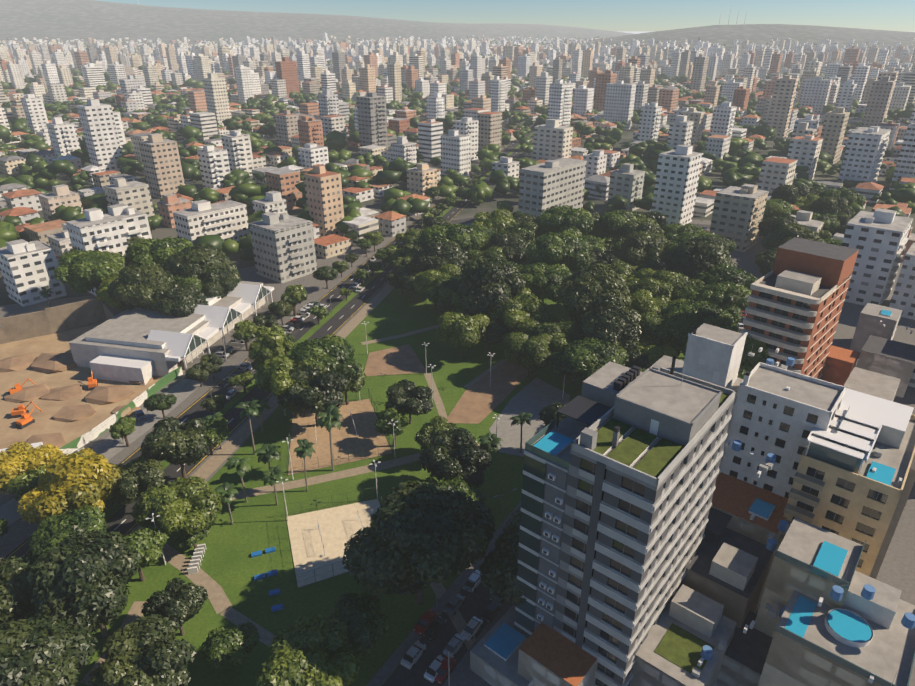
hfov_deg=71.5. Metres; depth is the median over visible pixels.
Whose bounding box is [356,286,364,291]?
car
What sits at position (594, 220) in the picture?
tree
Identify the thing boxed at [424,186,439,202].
tree
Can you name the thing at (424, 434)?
tree
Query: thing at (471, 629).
car
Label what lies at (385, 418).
tree
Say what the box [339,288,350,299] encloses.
tree
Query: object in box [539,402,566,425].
tree
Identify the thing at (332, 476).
path
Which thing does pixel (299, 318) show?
car
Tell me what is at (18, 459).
tree
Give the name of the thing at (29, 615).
tree
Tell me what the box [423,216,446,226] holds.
tree
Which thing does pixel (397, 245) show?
tree
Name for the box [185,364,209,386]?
tree
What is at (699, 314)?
tree
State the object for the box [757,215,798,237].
tree
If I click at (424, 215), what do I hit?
tree
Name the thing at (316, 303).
car
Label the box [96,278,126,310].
tree
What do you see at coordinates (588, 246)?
tree
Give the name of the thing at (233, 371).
yellow avenue line
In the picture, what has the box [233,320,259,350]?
tree
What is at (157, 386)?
site hoarding
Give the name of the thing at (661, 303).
tree
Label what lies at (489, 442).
palm
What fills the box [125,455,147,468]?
tree
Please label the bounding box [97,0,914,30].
sky
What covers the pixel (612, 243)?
tree
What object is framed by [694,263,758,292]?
tree
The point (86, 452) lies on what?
tree
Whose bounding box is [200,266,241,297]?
tree
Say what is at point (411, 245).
tree
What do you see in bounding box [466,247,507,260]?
tree
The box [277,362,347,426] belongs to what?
tree
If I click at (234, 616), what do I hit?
diagonal path
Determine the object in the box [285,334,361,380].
tree
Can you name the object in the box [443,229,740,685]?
park side street walk
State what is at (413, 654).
car
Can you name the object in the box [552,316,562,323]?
tree
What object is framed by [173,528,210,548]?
tree
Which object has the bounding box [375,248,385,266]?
tree
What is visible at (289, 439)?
tan court fence
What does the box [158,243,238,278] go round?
tree
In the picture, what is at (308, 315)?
avenue lane markings
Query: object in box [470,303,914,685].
apartment buildings
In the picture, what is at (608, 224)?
tree
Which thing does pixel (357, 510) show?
volleyball nets
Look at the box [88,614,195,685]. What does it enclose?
tree
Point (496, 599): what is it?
car
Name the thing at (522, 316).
tree
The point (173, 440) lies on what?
tree
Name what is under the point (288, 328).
car
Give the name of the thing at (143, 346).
building
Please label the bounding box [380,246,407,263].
tree
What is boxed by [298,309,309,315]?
car
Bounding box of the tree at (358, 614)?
[323,592,389,656]
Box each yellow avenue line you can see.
[5,142,511,559]
[122,140,533,536]
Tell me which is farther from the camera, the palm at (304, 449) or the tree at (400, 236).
the tree at (400, 236)
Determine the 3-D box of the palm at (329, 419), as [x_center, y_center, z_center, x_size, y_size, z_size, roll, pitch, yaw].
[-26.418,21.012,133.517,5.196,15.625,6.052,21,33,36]
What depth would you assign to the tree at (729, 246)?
244.22 m
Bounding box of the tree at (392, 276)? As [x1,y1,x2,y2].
[386,266,414,295]
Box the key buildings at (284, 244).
[0,76,914,387]
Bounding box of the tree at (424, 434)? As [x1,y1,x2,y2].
[414,416,457,450]
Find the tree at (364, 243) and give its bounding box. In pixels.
[357,238,371,256]
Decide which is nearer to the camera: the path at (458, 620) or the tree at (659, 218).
the path at (458, 620)
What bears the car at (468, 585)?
on the street at (401, 675)
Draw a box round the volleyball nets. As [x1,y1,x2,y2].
[315,409,365,554]
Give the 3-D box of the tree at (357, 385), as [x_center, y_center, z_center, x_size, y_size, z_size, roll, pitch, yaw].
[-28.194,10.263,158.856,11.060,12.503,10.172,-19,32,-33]
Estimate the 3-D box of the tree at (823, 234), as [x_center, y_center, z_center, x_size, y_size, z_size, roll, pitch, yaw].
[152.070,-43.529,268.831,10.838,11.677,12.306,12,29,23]
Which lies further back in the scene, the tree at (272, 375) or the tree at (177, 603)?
the tree at (272, 375)
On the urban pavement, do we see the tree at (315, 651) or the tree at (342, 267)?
the tree at (342, 267)
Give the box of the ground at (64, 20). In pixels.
[0,0,914,305]
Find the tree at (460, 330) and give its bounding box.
[435,312,489,358]
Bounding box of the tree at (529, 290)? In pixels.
[514,284,539,300]
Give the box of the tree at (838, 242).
[824,238,841,245]
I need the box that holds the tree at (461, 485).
[436,477,486,503]
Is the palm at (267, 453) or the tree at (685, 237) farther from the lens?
the tree at (685, 237)
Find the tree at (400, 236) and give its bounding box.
[395,233,404,245]
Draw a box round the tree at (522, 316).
[487,299,554,333]
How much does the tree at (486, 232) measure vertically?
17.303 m
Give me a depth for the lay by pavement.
149.10 m
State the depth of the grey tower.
81.41 m
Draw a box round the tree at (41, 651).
[0,614,97,685]
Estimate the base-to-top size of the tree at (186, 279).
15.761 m
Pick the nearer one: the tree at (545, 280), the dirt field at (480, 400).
the dirt field at (480, 400)
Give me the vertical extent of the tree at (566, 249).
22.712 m
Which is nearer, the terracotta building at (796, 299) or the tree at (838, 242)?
the terracotta building at (796, 299)
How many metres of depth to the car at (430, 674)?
92.88 m
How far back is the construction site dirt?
167.49 m
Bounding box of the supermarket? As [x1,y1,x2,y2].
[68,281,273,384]
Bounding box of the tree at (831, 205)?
[810,196,855,217]
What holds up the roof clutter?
on the apartment buildings at (853, 637)
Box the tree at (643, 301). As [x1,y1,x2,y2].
[628,288,660,314]
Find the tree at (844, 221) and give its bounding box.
[831,216,851,236]
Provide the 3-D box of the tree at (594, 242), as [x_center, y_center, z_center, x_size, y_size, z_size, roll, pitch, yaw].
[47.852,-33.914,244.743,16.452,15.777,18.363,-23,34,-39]
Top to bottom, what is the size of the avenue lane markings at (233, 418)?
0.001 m
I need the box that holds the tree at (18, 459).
[0,442,64,494]
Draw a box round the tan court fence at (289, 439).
[286,388,392,474]
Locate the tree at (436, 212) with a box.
[430,208,441,217]
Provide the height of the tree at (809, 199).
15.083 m
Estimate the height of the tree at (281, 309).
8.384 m
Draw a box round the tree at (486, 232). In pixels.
[472,225,496,251]
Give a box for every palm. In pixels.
[39,287,53,306]
[205,412,222,448]
[214,482,238,524]
[224,457,250,501]
[234,400,259,454]
[251,397,270,432]
[252,443,280,468]
[262,465,283,504]
[293,439,315,490]
[315,405,342,470]
[478,433,501,470]
[510,412,532,452]
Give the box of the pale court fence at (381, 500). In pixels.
[284,487,383,587]
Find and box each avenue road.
[1,124,533,564]
[106,134,533,536]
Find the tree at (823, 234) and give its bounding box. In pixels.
[819,230,832,239]
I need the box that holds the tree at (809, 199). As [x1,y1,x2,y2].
[794,195,819,210]
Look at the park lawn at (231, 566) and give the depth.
127.26 m
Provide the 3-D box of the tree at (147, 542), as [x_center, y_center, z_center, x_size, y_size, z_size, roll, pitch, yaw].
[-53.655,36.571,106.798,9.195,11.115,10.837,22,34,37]
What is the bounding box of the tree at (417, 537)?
[342,480,495,604]
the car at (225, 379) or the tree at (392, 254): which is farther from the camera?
the tree at (392, 254)
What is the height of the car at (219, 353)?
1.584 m
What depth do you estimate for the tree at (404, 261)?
230.99 m
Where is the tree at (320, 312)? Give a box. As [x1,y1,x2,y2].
[308,306,328,323]
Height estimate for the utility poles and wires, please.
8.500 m
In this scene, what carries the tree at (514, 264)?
on the park lawn at (231, 566)
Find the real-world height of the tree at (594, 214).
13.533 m
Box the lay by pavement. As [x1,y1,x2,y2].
[0,379,203,525]
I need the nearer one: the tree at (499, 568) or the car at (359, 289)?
the tree at (499, 568)
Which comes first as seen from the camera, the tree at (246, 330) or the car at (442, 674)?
the car at (442, 674)
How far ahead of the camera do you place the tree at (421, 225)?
295.95 m
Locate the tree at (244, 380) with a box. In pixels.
[227,371,253,392]
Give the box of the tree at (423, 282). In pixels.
[413,264,462,293]
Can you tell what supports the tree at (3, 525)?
on the urban pavement
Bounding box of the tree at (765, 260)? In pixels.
[755,248,776,274]
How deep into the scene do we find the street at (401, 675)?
98.22 m
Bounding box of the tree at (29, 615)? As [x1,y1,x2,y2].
[0,605,36,631]
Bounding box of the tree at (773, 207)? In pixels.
[763,199,793,219]
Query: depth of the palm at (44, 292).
213.57 m
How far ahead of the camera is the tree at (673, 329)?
166.65 m
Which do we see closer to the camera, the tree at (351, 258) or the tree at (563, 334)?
the tree at (563, 334)
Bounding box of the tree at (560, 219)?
[538,205,593,235]
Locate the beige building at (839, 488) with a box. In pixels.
[771,388,914,575]
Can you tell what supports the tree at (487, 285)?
on the park lawn at (231, 566)
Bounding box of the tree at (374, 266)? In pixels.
[365,262,380,276]
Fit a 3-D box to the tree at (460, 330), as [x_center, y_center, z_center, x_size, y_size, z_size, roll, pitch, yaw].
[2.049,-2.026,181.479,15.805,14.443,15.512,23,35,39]
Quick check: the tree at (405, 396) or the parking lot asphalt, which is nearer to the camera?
the tree at (405, 396)
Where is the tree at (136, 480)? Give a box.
[112,459,164,506]
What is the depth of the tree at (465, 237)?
230.99 m
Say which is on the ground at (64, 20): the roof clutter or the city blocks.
the city blocks
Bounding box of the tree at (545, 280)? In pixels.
[519,262,571,301]
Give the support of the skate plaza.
on the park lawn at (231, 566)
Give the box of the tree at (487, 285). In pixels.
[456,255,525,315]
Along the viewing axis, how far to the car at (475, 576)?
108.25 m
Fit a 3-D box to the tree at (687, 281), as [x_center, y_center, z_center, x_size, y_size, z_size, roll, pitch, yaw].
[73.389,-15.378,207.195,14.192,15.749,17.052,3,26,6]
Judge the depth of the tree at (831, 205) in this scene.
285.32 m
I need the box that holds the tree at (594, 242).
[577,234,605,251]
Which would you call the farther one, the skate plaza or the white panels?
the skate plaza
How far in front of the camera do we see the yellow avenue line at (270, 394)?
152.85 m
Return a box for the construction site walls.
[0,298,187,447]
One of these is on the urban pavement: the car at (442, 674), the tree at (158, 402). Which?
the tree at (158, 402)
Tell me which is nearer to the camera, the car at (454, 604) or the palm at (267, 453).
the car at (454, 604)
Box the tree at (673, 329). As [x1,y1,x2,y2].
[638,310,691,358]
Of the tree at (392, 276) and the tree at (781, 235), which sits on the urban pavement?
the tree at (781, 235)
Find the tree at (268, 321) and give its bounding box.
[253,314,278,327]
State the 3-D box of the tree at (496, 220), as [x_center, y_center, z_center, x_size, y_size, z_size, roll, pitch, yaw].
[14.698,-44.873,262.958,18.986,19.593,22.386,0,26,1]
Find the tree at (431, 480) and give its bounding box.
[418,477,437,485]
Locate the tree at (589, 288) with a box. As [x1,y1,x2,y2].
[557,263,631,324]
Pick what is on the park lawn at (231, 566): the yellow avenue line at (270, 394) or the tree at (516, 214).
the tree at (516, 214)
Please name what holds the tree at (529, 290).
on the park lawn at (231, 566)
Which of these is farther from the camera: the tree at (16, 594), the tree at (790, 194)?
the tree at (790, 194)
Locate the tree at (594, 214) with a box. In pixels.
[590,211,599,220]
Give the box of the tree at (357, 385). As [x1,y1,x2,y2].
[337,365,366,404]
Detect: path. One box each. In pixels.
[79,601,147,684]
[161,543,231,613]
[220,607,275,646]
[232,446,484,499]
[361,314,468,344]
[424,372,480,447]
[430,580,475,649]
[464,329,581,387]
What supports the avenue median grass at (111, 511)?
on the road at (16, 536)
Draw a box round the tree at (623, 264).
[609,260,637,270]
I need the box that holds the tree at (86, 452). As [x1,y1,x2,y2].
[63,448,103,460]
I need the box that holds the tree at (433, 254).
[412,240,468,271]
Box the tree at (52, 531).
[21,505,106,571]
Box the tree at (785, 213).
[772,209,798,218]
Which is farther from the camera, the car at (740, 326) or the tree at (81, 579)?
the car at (740, 326)
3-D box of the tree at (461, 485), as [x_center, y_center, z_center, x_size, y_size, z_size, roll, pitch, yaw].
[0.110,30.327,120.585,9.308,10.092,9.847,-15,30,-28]
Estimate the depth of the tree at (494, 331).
180.18 m
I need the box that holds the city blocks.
[0,32,914,266]
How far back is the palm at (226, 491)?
118.60 m
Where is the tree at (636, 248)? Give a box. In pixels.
[613,231,672,265]
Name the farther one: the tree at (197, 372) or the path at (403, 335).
the path at (403, 335)
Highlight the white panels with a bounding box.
[187,544,205,574]
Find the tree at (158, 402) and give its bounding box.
[142,393,176,418]
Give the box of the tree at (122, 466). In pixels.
[108,462,126,469]
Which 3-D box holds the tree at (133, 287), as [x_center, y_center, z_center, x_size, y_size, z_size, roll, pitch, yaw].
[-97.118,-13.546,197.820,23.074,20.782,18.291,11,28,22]
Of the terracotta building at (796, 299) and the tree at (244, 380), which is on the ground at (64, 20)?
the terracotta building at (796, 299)
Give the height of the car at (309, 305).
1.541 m
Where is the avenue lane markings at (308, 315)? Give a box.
[180,147,508,423]
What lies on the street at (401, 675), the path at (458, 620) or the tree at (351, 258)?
the path at (458, 620)
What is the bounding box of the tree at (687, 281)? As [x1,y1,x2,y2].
[670,269,705,300]
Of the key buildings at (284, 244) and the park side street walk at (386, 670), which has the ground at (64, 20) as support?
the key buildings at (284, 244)
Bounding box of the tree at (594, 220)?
[584,216,595,235]
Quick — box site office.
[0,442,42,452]
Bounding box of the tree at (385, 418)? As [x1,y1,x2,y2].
[374,408,409,446]
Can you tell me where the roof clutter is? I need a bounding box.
[692,320,914,684]
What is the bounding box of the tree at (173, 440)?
[140,416,208,477]
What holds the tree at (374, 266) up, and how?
on the urban pavement
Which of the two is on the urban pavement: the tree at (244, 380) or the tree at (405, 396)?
the tree at (244, 380)
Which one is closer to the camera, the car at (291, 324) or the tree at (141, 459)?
the tree at (141, 459)
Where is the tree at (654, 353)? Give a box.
[634,338,677,369]
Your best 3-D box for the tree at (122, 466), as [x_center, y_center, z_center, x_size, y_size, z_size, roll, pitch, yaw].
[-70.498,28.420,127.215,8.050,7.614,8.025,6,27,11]
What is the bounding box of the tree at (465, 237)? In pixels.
[417,223,484,250]
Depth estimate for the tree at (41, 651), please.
82.00 m
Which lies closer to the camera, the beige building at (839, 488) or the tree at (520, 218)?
the beige building at (839, 488)
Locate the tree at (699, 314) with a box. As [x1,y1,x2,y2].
[659,300,733,330]
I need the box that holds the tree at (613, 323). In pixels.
[580,300,641,344]
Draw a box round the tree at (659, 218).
[643,211,667,227]
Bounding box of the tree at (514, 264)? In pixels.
[494,258,522,267]
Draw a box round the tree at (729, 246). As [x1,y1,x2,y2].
[716,235,736,252]
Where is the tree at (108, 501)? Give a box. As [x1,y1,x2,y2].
[101,496,112,518]
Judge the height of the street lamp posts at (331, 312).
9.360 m
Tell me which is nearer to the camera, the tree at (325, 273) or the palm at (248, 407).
the palm at (248, 407)
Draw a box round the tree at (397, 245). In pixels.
[388,242,401,248]
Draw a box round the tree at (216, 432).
[202,416,229,454]
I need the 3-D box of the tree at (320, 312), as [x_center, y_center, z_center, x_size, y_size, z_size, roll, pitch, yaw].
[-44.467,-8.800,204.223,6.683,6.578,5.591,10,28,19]
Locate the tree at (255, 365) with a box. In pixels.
[251,359,264,370]
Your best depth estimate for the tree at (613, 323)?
167.12 m
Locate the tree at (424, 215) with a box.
[421,213,433,219]
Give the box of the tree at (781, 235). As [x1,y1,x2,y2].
[761,224,825,249]
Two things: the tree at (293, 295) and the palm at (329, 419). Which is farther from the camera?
the tree at (293, 295)
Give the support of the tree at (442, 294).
on the park lawn at (231, 566)
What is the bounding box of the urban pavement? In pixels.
[0,219,914,685]
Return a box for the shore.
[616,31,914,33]
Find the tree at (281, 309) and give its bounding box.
[268,300,292,324]
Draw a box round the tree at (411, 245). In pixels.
[402,235,421,252]
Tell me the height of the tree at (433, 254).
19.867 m
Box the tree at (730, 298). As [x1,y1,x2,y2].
[700,281,750,323]
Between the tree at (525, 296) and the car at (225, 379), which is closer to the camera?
the car at (225, 379)
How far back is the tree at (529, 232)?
247.32 m
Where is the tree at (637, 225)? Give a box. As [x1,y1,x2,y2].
[616,219,663,238]
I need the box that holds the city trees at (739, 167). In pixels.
[0,35,914,260]
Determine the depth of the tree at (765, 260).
228.81 m
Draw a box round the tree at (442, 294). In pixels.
[425,275,462,311]
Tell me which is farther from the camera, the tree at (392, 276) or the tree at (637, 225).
the tree at (637, 225)
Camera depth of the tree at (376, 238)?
268.44 m
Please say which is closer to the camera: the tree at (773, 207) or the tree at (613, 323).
the tree at (613, 323)
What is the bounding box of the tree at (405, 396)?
[384,379,433,423]
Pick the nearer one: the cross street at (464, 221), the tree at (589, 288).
the tree at (589, 288)
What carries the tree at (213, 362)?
on the parking lot asphalt
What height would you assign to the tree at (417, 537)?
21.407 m
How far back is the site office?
140.26 m
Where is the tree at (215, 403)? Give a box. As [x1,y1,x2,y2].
[200,394,226,412]
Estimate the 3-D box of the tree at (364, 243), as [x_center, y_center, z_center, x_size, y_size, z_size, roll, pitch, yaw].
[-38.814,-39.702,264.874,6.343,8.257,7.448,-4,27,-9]
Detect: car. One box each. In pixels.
[133,409,145,420]
[214,350,228,357]
[218,347,233,353]
[222,376,232,382]
[225,389,237,399]
[232,338,244,342]
[236,363,252,370]
[283,325,293,331]
[284,322,294,326]
[288,318,298,323]
[290,316,304,320]
[293,321,304,328]
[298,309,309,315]
[303,303,317,307]
[308,301,319,305]
[352,282,360,287]
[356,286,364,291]
[401,641,425,669]
[414,609,437,634]
[424,655,443,682]
[434,656,455,683]
[443,593,465,615]
[443,633,465,658]
[461,616,482,640]
[463,579,473,592]
[465,570,483,591]
[490,591,503,603]
[736,323,743,329]
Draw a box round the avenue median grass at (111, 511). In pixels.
[103,131,533,521]
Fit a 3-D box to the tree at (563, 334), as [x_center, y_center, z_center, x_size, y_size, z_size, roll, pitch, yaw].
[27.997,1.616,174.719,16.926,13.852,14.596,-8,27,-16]
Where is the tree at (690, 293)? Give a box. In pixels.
[672,285,701,302]
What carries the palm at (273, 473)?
on the park lawn at (231, 566)
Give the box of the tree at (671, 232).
[661,223,703,242]
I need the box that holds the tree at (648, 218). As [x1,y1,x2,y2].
[637,217,659,227]
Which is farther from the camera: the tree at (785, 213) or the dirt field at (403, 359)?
the tree at (785, 213)
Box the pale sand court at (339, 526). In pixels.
[286,499,380,587]
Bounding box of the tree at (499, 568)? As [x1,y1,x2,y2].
[479,507,526,605]
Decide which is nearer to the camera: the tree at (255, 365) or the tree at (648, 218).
the tree at (255, 365)
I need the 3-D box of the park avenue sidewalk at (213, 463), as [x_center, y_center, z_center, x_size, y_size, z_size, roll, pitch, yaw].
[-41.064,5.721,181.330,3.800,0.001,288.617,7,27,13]
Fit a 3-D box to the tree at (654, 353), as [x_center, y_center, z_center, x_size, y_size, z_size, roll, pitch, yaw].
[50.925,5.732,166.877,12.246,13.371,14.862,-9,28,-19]
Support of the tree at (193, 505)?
on the park lawn at (231, 566)
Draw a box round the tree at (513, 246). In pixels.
[482,233,528,263]
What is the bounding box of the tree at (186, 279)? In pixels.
[173,273,205,290]
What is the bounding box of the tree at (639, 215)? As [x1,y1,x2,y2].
[627,210,645,218]
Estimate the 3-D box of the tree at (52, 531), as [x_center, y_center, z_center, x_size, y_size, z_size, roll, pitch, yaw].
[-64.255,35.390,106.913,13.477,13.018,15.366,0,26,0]
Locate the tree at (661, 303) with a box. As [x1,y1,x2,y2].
[654,298,686,314]
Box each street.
[383,320,741,685]
[406,216,710,230]
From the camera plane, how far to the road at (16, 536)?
172.61 m
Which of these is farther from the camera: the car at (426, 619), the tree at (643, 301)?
the tree at (643, 301)
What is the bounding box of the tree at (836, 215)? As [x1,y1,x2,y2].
[830,214,846,232]
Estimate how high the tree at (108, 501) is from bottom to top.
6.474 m
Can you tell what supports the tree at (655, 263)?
on the park lawn at (231, 566)
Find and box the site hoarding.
[2,366,182,492]
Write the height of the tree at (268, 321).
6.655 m
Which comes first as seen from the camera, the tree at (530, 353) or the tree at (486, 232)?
the tree at (530, 353)
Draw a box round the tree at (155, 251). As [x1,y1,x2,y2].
[128,236,192,267]
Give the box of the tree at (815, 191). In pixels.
[810,188,823,194]
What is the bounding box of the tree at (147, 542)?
[124,525,168,580]
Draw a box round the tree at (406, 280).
[397,272,420,301]
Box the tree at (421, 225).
[418,222,425,228]
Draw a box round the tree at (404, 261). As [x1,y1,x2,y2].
[391,253,420,271]
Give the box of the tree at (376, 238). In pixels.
[363,231,384,250]
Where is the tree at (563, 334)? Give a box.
[527,321,585,353]
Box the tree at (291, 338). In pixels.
[285,334,294,354]
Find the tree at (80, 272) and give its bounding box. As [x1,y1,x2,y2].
[52,250,125,293]
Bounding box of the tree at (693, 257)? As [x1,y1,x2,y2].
[666,235,737,278]
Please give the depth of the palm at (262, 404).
146.28 m
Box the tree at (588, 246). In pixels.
[582,239,592,252]
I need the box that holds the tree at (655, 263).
[635,256,685,273]
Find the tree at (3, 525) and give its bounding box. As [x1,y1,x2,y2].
[0,518,8,536]
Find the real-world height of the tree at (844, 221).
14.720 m
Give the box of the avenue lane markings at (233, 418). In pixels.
[114,179,488,529]
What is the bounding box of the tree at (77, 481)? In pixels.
[17,453,122,523]
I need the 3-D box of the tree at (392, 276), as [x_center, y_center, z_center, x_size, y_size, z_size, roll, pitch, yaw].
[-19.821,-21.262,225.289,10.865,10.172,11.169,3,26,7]
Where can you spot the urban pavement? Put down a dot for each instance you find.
(898, 567)
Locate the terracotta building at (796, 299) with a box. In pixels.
[740,237,858,378]
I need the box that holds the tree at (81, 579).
[27,529,141,637]
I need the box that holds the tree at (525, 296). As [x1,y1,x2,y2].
[513,293,547,309]
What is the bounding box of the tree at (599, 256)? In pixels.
[588,249,618,265]
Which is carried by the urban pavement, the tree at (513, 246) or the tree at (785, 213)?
the tree at (785, 213)
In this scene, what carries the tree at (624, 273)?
on the park lawn at (231, 566)
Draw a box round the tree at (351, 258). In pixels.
[345,253,358,266]
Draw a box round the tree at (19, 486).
[7,465,49,499]
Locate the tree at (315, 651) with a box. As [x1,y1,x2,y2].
[255,614,360,685]
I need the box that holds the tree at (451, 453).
[419,427,491,488]
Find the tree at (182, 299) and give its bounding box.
[151,282,208,316]
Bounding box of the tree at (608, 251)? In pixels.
[604,247,615,254]
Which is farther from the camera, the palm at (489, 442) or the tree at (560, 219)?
the tree at (560, 219)
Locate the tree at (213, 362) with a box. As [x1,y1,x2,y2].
[198,353,223,378]
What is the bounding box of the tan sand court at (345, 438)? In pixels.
[288,399,392,474]
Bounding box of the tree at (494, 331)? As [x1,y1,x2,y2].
[475,313,508,351]
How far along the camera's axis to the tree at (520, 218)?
258.24 m
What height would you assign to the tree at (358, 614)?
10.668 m
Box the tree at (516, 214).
[511,211,527,216]
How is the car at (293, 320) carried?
on the parking lot asphalt
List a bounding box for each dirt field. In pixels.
[364,344,425,375]
[447,361,531,423]
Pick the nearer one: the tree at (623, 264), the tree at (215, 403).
the tree at (215, 403)
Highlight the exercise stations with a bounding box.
[251,547,282,611]
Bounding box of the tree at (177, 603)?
[141,577,207,635]
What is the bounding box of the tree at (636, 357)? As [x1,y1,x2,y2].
[613,339,648,368]
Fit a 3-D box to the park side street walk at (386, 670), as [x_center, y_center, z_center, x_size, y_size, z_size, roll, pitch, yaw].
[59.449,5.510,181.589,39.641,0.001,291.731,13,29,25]
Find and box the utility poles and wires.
[2,194,498,685]
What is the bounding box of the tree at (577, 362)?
[548,337,628,385]
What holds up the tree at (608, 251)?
on the park lawn at (231, 566)
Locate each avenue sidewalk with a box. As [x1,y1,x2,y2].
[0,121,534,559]
[135,283,394,531]
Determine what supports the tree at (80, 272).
on the urban pavement
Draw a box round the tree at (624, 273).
[614,268,637,279]
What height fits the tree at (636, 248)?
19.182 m
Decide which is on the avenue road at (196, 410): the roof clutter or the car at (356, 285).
the car at (356, 285)
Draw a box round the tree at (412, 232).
[403,229,424,238]
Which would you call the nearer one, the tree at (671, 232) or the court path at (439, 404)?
the court path at (439, 404)
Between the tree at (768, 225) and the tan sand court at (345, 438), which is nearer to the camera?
the tan sand court at (345, 438)
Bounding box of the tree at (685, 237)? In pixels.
[666,231,729,254]
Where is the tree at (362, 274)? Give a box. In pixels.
[354,269,368,285]
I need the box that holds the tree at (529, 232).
[499,220,542,264]
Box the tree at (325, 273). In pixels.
[312,266,338,288]
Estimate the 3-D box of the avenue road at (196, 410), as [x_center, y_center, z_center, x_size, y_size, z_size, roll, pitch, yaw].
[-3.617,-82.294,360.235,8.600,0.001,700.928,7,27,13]
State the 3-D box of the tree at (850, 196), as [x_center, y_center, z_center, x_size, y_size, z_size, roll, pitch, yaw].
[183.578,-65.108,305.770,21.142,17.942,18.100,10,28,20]
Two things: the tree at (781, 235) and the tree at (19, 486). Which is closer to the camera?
the tree at (19, 486)
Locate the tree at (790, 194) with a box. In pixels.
[769,184,814,204]
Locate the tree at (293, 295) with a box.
[280,284,307,315]
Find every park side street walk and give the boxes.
[366,320,740,685]
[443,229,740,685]
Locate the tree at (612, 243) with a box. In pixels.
[604,236,626,249]
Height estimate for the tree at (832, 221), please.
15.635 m
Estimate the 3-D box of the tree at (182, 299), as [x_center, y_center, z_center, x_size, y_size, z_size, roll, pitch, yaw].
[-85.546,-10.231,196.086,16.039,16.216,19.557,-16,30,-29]
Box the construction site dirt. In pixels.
[0,322,185,493]
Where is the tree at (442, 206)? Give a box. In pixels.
[435,203,447,214]
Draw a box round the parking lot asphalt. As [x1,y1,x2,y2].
[184,300,329,392]
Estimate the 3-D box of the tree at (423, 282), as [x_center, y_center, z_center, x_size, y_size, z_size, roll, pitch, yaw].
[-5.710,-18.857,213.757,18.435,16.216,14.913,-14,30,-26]
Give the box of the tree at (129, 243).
[124,236,143,266]
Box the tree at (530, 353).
[503,331,552,379]
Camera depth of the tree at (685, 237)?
227.51 m
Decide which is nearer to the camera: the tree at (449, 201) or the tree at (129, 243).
the tree at (129, 243)
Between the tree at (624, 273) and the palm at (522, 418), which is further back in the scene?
the tree at (624, 273)
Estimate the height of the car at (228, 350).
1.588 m
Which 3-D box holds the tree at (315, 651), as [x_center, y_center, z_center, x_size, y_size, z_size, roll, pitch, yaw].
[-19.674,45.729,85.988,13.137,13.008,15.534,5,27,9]
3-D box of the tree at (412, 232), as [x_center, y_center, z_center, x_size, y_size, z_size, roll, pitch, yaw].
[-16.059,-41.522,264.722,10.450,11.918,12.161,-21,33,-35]
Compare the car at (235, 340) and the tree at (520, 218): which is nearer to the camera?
the car at (235, 340)
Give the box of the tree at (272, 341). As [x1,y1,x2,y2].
[248,325,293,361]
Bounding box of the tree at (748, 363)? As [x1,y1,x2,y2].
[683,326,768,378]
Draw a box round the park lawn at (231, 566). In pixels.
[75,236,741,685]
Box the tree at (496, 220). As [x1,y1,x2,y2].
[472,209,514,232]
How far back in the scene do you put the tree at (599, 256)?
227.22 m
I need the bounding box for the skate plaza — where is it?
[489,377,569,456]
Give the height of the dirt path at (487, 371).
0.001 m
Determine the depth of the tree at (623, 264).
221.66 m
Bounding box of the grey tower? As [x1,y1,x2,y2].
[514,357,735,685]
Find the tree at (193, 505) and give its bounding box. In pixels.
[131,475,221,534]
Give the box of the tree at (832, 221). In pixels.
[811,213,840,232]
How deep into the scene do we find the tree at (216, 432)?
138.38 m
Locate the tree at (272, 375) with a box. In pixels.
[253,356,329,418]
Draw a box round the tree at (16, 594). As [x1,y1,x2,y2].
[0,556,36,623]
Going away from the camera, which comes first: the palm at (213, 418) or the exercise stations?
the exercise stations
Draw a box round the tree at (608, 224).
[591,210,636,238]
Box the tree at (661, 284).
[626,268,683,301]
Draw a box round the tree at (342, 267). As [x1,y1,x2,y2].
[332,261,349,276]
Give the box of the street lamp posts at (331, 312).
[115,128,702,607]
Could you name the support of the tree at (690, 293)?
on the park lawn at (231, 566)
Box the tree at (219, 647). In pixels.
[198,622,259,668]
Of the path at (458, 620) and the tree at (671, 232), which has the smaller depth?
the path at (458, 620)
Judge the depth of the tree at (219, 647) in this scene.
90.74 m
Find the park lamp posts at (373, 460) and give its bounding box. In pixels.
[146,321,564,565]
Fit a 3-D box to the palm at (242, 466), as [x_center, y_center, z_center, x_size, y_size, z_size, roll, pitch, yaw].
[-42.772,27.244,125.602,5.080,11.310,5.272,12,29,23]
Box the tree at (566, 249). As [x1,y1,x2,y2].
[525,230,590,271]
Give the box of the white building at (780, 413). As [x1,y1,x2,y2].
[650,323,914,578]
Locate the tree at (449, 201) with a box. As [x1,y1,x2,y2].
[443,197,454,208]
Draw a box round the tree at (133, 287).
[107,263,174,310]
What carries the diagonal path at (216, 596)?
on the park lawn at (231, 566)
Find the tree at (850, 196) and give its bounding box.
[819,188,865,205]
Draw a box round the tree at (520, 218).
[512,214,537,223]
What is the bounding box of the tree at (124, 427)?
[109,416,136,446]

